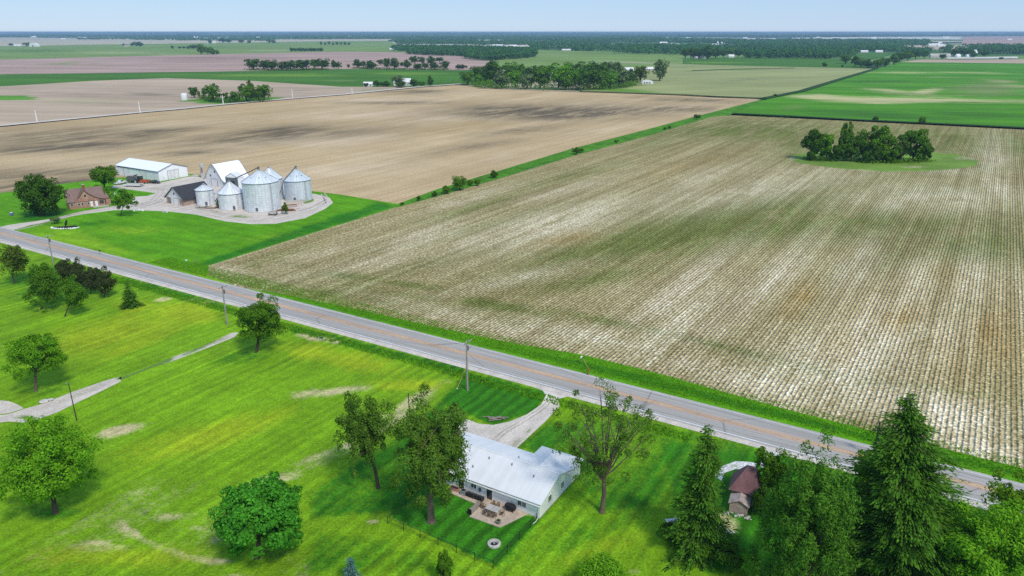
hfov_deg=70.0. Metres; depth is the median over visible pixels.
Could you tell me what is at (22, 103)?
tan field
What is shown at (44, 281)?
broadleaf tree
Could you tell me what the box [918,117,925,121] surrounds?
bush
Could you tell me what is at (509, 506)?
covered grill
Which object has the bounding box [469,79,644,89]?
undergrowth
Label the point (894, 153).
grove tree
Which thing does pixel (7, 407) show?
gravel pad
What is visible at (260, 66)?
distant tree
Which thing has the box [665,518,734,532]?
stone bed
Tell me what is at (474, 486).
window
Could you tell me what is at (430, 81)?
distant tree
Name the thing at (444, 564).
arborvitae
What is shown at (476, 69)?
distant tree
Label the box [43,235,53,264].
utility pole
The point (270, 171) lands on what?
grain bin
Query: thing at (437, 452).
shade tree
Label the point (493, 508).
patio table
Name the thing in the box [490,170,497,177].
bush
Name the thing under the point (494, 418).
branch pile
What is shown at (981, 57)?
pale field
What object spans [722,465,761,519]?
stone hut
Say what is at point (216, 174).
white barn
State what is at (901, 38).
pale field
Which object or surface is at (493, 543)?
fire pit
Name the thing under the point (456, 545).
chain link fence
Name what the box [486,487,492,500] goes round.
door
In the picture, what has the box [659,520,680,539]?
shrub
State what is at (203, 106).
gravel road
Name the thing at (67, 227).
garden bed
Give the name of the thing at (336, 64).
distant tree
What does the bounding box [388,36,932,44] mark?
woods
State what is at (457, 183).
distant tree
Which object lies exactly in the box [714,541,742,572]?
shrub
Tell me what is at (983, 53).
distant tree
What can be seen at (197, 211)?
wheel rut
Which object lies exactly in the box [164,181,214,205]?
stone barn
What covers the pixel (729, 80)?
olive stubble field
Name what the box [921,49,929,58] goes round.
distant tree
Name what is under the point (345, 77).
green strip field
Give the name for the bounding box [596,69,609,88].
distant tree
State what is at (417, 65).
distant tree
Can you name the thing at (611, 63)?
distant tree
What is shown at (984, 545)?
broadleaf tree
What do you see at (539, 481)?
ranch house
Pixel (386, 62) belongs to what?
distant tree
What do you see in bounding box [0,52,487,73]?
pink field
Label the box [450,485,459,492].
brick planter
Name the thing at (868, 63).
distant tree
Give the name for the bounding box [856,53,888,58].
green field
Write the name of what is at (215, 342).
worn track
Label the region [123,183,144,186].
flatbed trailer
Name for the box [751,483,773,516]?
shrub
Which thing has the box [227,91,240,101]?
distant tree
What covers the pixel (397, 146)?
tilled field
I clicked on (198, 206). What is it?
wheel rut
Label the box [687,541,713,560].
shrub
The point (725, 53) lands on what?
distant tree
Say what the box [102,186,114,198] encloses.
shrub
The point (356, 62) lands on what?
distant tree
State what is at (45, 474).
broadleaf tree
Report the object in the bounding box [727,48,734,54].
distant tree
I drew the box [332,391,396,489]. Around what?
leaning tree
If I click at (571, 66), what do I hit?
distant tree
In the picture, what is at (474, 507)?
log pile
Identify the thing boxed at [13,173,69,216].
broadleaf tree
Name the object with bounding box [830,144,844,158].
grove tree
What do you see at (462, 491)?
air conditioner
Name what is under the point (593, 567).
round bush
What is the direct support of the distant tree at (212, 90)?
on the tan field at (22, 103)
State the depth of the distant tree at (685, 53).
1872.01 m
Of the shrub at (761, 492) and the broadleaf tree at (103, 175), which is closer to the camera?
the shrub at (761, 492)
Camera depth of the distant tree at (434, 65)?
1322.85 m
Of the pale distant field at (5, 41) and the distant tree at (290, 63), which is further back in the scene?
the pale distant field at (5, 41)
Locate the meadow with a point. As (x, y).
(186, 439)
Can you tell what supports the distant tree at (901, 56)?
on the ground at (958, 42)
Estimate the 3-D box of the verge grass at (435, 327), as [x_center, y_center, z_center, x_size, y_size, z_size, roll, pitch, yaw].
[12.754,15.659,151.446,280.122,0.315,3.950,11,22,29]
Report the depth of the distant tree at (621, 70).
886.35 m
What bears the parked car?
on the farmyard
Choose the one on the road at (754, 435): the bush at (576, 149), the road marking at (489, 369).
the road marking at (489, 369)
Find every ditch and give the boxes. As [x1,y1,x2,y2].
[480,87,759,97]
[734,113,1023,127]
[762,68,878,98]
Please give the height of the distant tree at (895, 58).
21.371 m
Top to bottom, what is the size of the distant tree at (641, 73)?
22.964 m
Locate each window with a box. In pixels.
[471,481,476,488]
[517,500,526,507]
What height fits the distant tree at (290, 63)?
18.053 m
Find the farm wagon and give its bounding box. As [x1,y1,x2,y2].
[268,211,277,215]
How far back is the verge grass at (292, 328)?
153.79 m
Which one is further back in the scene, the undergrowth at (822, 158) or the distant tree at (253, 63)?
the distant tree at (253, 63)
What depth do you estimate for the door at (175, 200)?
290.57 m
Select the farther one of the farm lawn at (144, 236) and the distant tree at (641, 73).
the distant tree at (641, 73)
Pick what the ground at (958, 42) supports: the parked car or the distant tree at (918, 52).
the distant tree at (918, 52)
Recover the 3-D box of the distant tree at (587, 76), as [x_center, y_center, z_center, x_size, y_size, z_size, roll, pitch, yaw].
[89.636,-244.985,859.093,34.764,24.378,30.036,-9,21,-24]
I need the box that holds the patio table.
[485,504,500,515]
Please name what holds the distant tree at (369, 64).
on the pink field at (184, 63)
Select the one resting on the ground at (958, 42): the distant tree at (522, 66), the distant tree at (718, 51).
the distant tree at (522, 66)
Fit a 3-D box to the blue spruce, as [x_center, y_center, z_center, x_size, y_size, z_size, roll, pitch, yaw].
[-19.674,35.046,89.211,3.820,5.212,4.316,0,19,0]
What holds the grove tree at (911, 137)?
on the grass patch
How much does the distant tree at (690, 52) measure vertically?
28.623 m
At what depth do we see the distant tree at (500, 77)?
888.90 m
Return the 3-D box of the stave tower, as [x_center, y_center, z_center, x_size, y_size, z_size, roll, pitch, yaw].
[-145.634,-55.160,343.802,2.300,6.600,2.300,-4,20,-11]
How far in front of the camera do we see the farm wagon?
273.60 m
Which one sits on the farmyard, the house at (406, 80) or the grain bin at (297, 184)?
the grain bin at (297, 184)
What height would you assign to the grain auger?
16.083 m
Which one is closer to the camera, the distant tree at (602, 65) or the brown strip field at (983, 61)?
the distant tree at (602, 65)
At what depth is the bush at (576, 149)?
409.13 m
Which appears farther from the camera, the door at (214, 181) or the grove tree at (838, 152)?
the grove tree at (838, 152)
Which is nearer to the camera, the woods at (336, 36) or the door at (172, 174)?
the door at (172, 174)
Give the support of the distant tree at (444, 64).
on the pink field at (184, 63)
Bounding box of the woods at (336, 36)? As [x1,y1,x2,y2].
[0,34,1023,38]
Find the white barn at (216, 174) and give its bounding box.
[203,160,248,186]
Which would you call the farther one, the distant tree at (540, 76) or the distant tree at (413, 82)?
the distant tree at (413, 82)
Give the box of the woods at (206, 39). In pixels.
[77,37,274,40]
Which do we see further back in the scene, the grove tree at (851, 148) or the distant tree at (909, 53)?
the distant tree at (909, 53)
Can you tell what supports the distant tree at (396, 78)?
on the green strip field at (345, 77)
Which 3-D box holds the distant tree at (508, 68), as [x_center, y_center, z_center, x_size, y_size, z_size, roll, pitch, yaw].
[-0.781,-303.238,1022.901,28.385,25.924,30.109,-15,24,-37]
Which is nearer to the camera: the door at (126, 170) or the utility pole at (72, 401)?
the utility pole at (72, 401)
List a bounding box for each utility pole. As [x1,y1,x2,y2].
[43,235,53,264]
[66,383,76,420]
[218,285,227,324]
[463,340,471,390]
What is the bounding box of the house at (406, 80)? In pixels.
[393,78,410,85]
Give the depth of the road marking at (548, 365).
150.99 m
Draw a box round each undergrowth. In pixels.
[195,94,272,102]
[244,67,328,70]
[352,67,449,69]
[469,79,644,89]
[471,72,581,82]
[796,156,837,161]
[849,157,935,163]
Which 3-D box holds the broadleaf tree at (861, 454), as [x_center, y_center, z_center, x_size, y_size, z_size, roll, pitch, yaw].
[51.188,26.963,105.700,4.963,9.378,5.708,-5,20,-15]
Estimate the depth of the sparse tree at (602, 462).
99.77 m
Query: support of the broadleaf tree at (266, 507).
on the meadow
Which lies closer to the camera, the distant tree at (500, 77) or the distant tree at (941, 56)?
the distant tree at (500, 77)
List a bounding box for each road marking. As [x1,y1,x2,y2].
[0,227,1020,484]
[1,233,993,490]
[1,239,1023,512]
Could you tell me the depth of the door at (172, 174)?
340.87 m
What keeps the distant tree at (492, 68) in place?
on the ground at (958, 42)
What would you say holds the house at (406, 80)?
on the green strip field at (345, 77)
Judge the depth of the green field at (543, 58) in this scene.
1867.24 m
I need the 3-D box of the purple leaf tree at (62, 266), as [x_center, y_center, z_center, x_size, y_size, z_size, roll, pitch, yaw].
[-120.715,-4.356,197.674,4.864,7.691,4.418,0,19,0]
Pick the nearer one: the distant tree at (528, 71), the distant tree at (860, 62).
the distant tree at (528, 71)
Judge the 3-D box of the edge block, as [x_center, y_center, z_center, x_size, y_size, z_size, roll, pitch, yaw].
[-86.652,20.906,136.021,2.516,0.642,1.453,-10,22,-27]
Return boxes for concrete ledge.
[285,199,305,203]
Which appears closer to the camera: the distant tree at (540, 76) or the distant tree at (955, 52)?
the distant tree at (540, 76)
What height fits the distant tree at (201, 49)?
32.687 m
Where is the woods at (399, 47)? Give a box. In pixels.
[391,44,420,50]
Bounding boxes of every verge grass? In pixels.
[100,274,691,439]
[149,259,1023,478]
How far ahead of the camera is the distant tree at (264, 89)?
721.00 m
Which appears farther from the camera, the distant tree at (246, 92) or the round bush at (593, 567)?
the distant tree at (246, 92)
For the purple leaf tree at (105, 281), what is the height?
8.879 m
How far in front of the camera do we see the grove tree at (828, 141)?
391.39 m
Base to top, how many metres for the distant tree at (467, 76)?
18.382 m
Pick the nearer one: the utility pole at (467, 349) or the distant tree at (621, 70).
the utility pole at (467, 349)
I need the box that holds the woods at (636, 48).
[394,39,744,53]
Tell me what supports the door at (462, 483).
in the ranch house at (539, 481)
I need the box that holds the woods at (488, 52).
[405,44,538,59]
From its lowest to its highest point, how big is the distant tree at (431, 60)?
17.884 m
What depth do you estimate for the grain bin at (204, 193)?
287.38 m
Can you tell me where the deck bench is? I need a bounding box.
[465,491,483,501]
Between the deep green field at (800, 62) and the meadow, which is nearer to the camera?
the meadow
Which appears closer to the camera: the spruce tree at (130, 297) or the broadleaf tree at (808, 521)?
the broadleaf tree at (808, 521)
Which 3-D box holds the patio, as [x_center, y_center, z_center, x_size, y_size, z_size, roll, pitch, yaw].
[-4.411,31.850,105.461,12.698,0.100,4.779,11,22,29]
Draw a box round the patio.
[451,489,527,527]
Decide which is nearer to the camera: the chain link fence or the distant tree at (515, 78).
the chain link fence
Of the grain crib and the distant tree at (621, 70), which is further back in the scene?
the distant tree at (621, 70)
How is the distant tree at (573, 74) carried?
on the ground at (958, 42)
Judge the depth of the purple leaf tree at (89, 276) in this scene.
189.49 m
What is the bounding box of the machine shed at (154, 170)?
[114,158,187,181]
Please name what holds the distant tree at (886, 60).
on the bright green field at (974, 93)
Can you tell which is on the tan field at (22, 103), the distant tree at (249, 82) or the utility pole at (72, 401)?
the distant tree at (249, 82)
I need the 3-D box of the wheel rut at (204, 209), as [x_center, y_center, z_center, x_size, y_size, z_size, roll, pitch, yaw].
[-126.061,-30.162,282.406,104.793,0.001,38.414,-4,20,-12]
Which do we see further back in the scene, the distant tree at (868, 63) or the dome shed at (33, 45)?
the dome shed at (33, 45)
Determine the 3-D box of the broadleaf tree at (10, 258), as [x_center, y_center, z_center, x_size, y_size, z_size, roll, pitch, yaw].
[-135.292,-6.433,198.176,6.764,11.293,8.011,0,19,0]
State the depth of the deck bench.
107.56 m
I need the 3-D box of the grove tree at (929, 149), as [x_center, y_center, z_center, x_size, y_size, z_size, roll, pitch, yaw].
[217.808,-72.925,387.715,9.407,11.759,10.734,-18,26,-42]
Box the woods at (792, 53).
[742,47,844,58]
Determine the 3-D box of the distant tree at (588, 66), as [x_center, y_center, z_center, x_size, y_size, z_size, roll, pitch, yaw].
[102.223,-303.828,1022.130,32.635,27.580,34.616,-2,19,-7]
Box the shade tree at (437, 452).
[384,382,471,524]
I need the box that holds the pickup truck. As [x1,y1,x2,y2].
[114,180,126,184]
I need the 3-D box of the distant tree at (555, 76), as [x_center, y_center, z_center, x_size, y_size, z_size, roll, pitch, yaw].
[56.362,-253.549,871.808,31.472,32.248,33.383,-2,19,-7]
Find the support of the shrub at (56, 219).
on the farm lawn at (144, 236)
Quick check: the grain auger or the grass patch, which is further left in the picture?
the grain auger
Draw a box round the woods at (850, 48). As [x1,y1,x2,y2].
[733,40,1023,55]
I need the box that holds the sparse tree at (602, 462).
[550,376,657,513]
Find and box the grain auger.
[215,168,256,201]
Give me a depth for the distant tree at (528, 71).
1019.13 m
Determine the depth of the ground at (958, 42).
2039.69 m
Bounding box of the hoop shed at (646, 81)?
[641,80,652,83]
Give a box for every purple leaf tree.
[54,258,72,281]
[67,257,85,285]
[81,267,99,293]
[93,265,116,297]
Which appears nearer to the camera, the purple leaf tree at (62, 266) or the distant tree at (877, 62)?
the purple leaf tree at (62, 266)
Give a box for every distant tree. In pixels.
[187,87,197,97]
[195,43,204,53]
[202,83,221,100]
[204,46,210,53]
[210,48,216,54]
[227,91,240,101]
[237,83,254,101]
[243,59,259,68]
[245,79,254,98]
[254,89,264,98]
[255,84,273,99]
[257,60,266,68]
[261,59,279,68]
[281,60,299,68]
[296,60,310,69]
[310,59,316,67]
[314,58,329,67]
[334,62,341,68]
[352,59,361,67]
[365,60,376,68]
[383,58,389,67]
[388,57,399,67]
[391,75,403,84]
[396,81,405,87]
[403,59,411,67]
[408,56,419,62]
[408,79,418,85]
[413,63,422,69]
[422,62,428,67]
[426,56,436,62]
[427,75,433,85]
[429,62,440,68]
[440,61,450,67]
[452,175,467,189]
[459,71,473,84]
[469,66,486,78]
[473,75,483,82]
[481,59,502,79]
[493,70,511,86]
[498,61,522,72]
[506,70,521,85]
[518,64,527,75]
[518,73,534,88]
[524,65,536,73]
[531,66,550,88]
[545,61,571,87]
[559,71,574,89]
[566,63,575,79]
[570,68,580,85]
[573,60,594,72]
[577,69,602,88]
[590,62,598,73]
[594,61,612,71]
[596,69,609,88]
[606,70,618,88]
[607,61,616,70]
[609,62,630,84]
[624,68,638,82]
[633,66,649,81]
[652,59,669,80]
[680,48,689,58]
[689,47,695,58]
[691,48,701,58]
[700,45,714,58]
[712,48,722,57]
[721,49,727,57]
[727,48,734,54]
[734,49,743,55]
[839,54,851,63]
[851,56,859,65]
[854,58,866,66]
[863,59,874,66]
[873,59,883,67]
[880,58,891,66]
[890,54,899,64]
[892,52,908,61]
[903,49,915,59]
[910,48,925,58]
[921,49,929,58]
[939,54,946,58]
[950,49,961,55]
[958,48,971,55]
[969,51,978,56]
[978,50,991,56]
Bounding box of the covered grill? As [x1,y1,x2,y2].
[505,502,515,510]
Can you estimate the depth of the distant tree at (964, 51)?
2092.47 m
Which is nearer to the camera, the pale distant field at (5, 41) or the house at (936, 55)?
the house at (936, 55)
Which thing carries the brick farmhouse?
on the farm lawn at (144, 236)
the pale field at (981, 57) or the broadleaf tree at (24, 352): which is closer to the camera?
the broadleaf tree at (24, 352)
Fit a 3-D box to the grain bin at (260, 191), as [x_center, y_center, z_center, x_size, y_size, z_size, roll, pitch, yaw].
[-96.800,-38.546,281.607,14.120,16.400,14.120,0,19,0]
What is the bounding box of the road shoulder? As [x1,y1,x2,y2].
[0,232,1022,509]
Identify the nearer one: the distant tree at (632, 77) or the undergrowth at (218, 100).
the undergrowth at (218, 100)
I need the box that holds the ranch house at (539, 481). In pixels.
[436,432,583,523]
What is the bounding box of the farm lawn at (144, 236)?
[0,174,1023,483]
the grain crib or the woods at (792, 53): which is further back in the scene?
the woods at (792, 53)
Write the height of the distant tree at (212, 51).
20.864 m
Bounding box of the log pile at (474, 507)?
[468,499,480,514]
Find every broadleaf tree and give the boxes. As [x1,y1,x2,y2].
[0,244,30,282]
[0,332,68,391]
[0,413,103,514]
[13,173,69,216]
[21,262,64,309]
[61,274,88,316]
[89,165,119,190]
[112,188,138,215]
[206,471,303,560]
[234,293,287,352]
[754,446,791,500]
[854,448,874,482]
[924,496,1023,575]
[980,469,1023,526]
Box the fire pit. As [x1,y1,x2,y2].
[487,539,500,548]
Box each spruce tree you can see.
[119,282,145,309]
[654,425,747,575]
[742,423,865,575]
[810,392,975,575]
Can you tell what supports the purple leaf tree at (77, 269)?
on the meadow
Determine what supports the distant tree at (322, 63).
on the pink field at (184, 63)
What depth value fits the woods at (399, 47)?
2635.47 m
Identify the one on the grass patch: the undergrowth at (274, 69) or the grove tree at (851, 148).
the grove tree at (851, 148)
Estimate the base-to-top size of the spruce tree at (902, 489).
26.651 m
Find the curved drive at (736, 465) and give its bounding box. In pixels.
[716,461,756,480]
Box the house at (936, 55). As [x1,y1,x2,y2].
[929,53,950,57]
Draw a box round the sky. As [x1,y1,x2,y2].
[0,0,1023,32]
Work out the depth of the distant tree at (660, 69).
1007.62 m
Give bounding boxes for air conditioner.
[460,488,466,495]
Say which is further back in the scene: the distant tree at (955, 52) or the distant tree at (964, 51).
the distant tree at (964, 51)
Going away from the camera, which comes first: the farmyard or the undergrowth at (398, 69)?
the farmyard
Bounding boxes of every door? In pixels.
[118,167,123,175]
[123,168,128,175]
[139,170,146,178]
[167,169,179,179]
[173,198,178,204]
[211,178,217,186]
[458,478,464,488]
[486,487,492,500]
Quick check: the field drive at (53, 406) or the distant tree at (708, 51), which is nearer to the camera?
the field drive at (53, 406)
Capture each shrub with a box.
[49,216,60,223]
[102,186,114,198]
[281,202,288,213]
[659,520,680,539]
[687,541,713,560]
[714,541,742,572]
[740,553,763,574]
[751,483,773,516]
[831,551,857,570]
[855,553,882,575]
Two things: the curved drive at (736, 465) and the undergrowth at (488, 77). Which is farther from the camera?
the undergrowth at (488, 77)
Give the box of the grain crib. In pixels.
[225,171,243,188]
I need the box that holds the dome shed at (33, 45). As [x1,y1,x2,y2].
[28,43,39,46]
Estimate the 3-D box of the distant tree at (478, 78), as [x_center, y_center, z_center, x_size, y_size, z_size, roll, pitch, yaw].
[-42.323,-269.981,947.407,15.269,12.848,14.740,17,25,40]
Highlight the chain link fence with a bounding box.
[387,484,536,568]
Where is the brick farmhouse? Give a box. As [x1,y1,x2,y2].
[64,184,110,209]
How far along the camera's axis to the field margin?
420.10 m
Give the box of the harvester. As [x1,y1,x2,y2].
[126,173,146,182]
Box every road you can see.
[0,84,453,125]
[0,227,1023,511]
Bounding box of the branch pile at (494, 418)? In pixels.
[482,416,507,420]
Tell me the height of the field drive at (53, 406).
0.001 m
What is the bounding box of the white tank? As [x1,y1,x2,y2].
[181,93,187,99]
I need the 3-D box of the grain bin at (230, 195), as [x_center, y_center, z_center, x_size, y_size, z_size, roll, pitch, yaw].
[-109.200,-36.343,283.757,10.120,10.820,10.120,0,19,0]
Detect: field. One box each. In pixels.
[0,37,393,45]
[0,41,406,59]
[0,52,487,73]
[0,69,486,86]
[0,78,405,125]
[0,85,760,203]
[208,115,1023,467]
[496,50,682,69]
[577,64,868,97]
[683,57,872,67]
[733,62,1023,127]
[837,37,961,38]
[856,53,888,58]
[906,59,1023,62]
[947,56,1017,58]
[961,36,1023,45]
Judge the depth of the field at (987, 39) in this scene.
6391.11 m
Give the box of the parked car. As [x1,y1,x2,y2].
[150,180,160,183]
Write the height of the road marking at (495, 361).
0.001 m
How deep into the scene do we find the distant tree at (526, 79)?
875.62 m
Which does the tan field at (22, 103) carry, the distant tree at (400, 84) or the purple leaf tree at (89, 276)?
the distant tree at (400, 84)
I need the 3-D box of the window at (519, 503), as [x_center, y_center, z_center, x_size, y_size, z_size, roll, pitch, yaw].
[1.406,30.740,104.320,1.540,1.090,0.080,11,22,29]
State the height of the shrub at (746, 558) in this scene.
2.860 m
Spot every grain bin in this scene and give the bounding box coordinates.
[194,183,215,206]
[217,180,243,210]
[241,167,281,212]
[264,166,284,199]
[283,166,312,200]
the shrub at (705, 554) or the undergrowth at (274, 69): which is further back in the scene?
the undergrowth at (274, 69)
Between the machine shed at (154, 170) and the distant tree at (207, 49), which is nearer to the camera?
the machine shed at (154, 170)
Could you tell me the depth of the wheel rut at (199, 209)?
278.39 m
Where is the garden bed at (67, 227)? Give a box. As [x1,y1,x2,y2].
[51,220,79,228]
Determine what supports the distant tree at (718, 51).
on the deep green field at (800, 62)
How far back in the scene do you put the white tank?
727.37 m
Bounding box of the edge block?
[39,398,53,403]
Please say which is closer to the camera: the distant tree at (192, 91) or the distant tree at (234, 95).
the distant tree at (234, 95)
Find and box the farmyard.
[2,176,332,229]
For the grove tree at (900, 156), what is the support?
on the grass patch
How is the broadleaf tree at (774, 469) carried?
on the meadow
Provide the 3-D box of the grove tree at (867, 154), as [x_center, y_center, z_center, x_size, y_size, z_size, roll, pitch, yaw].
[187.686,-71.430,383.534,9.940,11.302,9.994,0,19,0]
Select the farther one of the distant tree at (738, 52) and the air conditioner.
the distant tree at (738, 52)
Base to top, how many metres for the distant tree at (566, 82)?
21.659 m
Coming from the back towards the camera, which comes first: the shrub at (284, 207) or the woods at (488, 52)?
the woods at (488, 52)
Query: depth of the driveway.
127.19 m
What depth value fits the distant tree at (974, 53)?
1934.77 m
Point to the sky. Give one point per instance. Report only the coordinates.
(650, 16)
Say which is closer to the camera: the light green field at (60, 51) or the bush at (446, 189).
the bush at (446, 189)
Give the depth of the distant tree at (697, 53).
1849.22 m
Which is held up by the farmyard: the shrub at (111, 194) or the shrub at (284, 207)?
the shrub at (284, 207)
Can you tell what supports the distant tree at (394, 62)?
on the pink field at (184, 63)
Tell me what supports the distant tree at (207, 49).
on the pink field at (184, 63)
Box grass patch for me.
[790,151,978,171]
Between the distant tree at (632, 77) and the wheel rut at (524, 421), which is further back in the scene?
the distant tree at (632, 77)
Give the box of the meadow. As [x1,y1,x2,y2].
[0,243,1020,575]
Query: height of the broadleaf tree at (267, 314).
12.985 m
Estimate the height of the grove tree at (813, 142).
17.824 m
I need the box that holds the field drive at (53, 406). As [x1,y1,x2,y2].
[0,376,121,422]
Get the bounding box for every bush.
[442,185,450,193]
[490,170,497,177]
[572,147,580,152]
[574,550,627,575]
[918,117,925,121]
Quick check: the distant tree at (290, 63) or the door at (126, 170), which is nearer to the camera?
the door at (126, 170)
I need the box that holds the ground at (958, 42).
[0,34,1023,468]
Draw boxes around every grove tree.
[800,128,824,159]
[819,133,833,157]
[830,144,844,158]
[838,120,854,156]
[841,138,861,160]
[854,125,897,158]
[860,142,880,162]
[877,137,902,160]
[892,141,905,159]
[897,126,931,160]
[911,142,934,158]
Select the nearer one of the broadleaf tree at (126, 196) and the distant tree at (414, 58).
the broadleaf tree at (126, 196)
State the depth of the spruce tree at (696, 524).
93.44 m
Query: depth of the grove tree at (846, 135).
387.48 m
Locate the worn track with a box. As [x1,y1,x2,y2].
[121,332,237,379]
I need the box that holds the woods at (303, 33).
[0,32,1023,34]
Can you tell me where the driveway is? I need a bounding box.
[458,388,566,447]
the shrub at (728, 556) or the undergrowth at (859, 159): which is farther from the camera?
the undergrowth at (859, 159)
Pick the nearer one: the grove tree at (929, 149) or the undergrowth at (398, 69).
the grove tree at (929, 149)
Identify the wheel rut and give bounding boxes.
[16,196,326,229]
[17,194,324,228]
[19,193,328,227]
[19,198,326,229]
[492,398,550,439]
[496,398,554,440]
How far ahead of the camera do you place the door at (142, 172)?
340.45 m
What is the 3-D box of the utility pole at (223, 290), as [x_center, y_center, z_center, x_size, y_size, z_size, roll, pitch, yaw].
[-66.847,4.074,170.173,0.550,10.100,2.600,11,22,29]
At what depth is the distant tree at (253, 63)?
1305.57 m
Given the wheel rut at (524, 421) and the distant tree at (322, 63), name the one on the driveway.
the wheel rut at (524, 421)
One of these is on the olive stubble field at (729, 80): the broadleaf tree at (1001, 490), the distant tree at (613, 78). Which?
the distant tree at (613, 78)
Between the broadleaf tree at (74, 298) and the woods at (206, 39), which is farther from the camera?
the woods at (206, 39)
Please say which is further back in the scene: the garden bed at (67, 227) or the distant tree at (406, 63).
the distant tree at (406, 63)
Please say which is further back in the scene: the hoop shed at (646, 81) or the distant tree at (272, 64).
the distant tree at (272, 64)
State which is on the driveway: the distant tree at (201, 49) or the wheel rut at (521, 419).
the wheel rut at (521, 419)
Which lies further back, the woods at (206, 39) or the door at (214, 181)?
the woods at (206, 39)
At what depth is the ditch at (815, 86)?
917.90 m
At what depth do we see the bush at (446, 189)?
308.96 m
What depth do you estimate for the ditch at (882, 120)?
556.11 m
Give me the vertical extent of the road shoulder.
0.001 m
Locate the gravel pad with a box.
[0,400,22,413]
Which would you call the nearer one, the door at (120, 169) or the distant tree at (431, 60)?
the door at (120, 169)
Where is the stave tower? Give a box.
[199,163,204,177]
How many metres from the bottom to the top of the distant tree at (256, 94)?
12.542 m
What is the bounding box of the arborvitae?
[436,549,453,575]
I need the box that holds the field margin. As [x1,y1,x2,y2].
[390,99,766,206]
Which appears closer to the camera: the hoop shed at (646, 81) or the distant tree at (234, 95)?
the distant tree at (234, 95)
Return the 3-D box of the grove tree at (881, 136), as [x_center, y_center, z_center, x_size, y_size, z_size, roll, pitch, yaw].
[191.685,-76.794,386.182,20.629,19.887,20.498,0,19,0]
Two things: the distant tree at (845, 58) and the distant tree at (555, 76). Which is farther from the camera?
the distant tree at (845, 58)
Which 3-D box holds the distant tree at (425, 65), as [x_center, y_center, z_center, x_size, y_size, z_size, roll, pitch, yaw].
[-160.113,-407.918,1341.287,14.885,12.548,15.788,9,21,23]
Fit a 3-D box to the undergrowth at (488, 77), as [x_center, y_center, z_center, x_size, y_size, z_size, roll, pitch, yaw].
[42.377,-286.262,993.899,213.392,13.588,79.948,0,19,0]
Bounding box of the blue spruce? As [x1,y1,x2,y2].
[343,557,362,575]
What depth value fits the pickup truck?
329.51 m
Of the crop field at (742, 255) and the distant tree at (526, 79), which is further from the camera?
the distant tree at (526, 79)
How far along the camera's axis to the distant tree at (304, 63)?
1306.10 m
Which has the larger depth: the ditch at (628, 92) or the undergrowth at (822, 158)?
the ditch at (628, 92)
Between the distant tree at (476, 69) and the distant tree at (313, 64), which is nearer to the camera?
the distant tree at (476, 69)
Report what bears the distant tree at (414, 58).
on the pink field at (184, 63)
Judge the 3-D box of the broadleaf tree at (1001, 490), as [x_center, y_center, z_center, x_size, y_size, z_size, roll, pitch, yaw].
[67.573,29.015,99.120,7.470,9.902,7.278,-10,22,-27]
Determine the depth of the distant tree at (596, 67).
1017.97 m
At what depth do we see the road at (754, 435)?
149.43 m
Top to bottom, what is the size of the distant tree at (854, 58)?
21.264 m
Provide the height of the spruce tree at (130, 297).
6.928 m

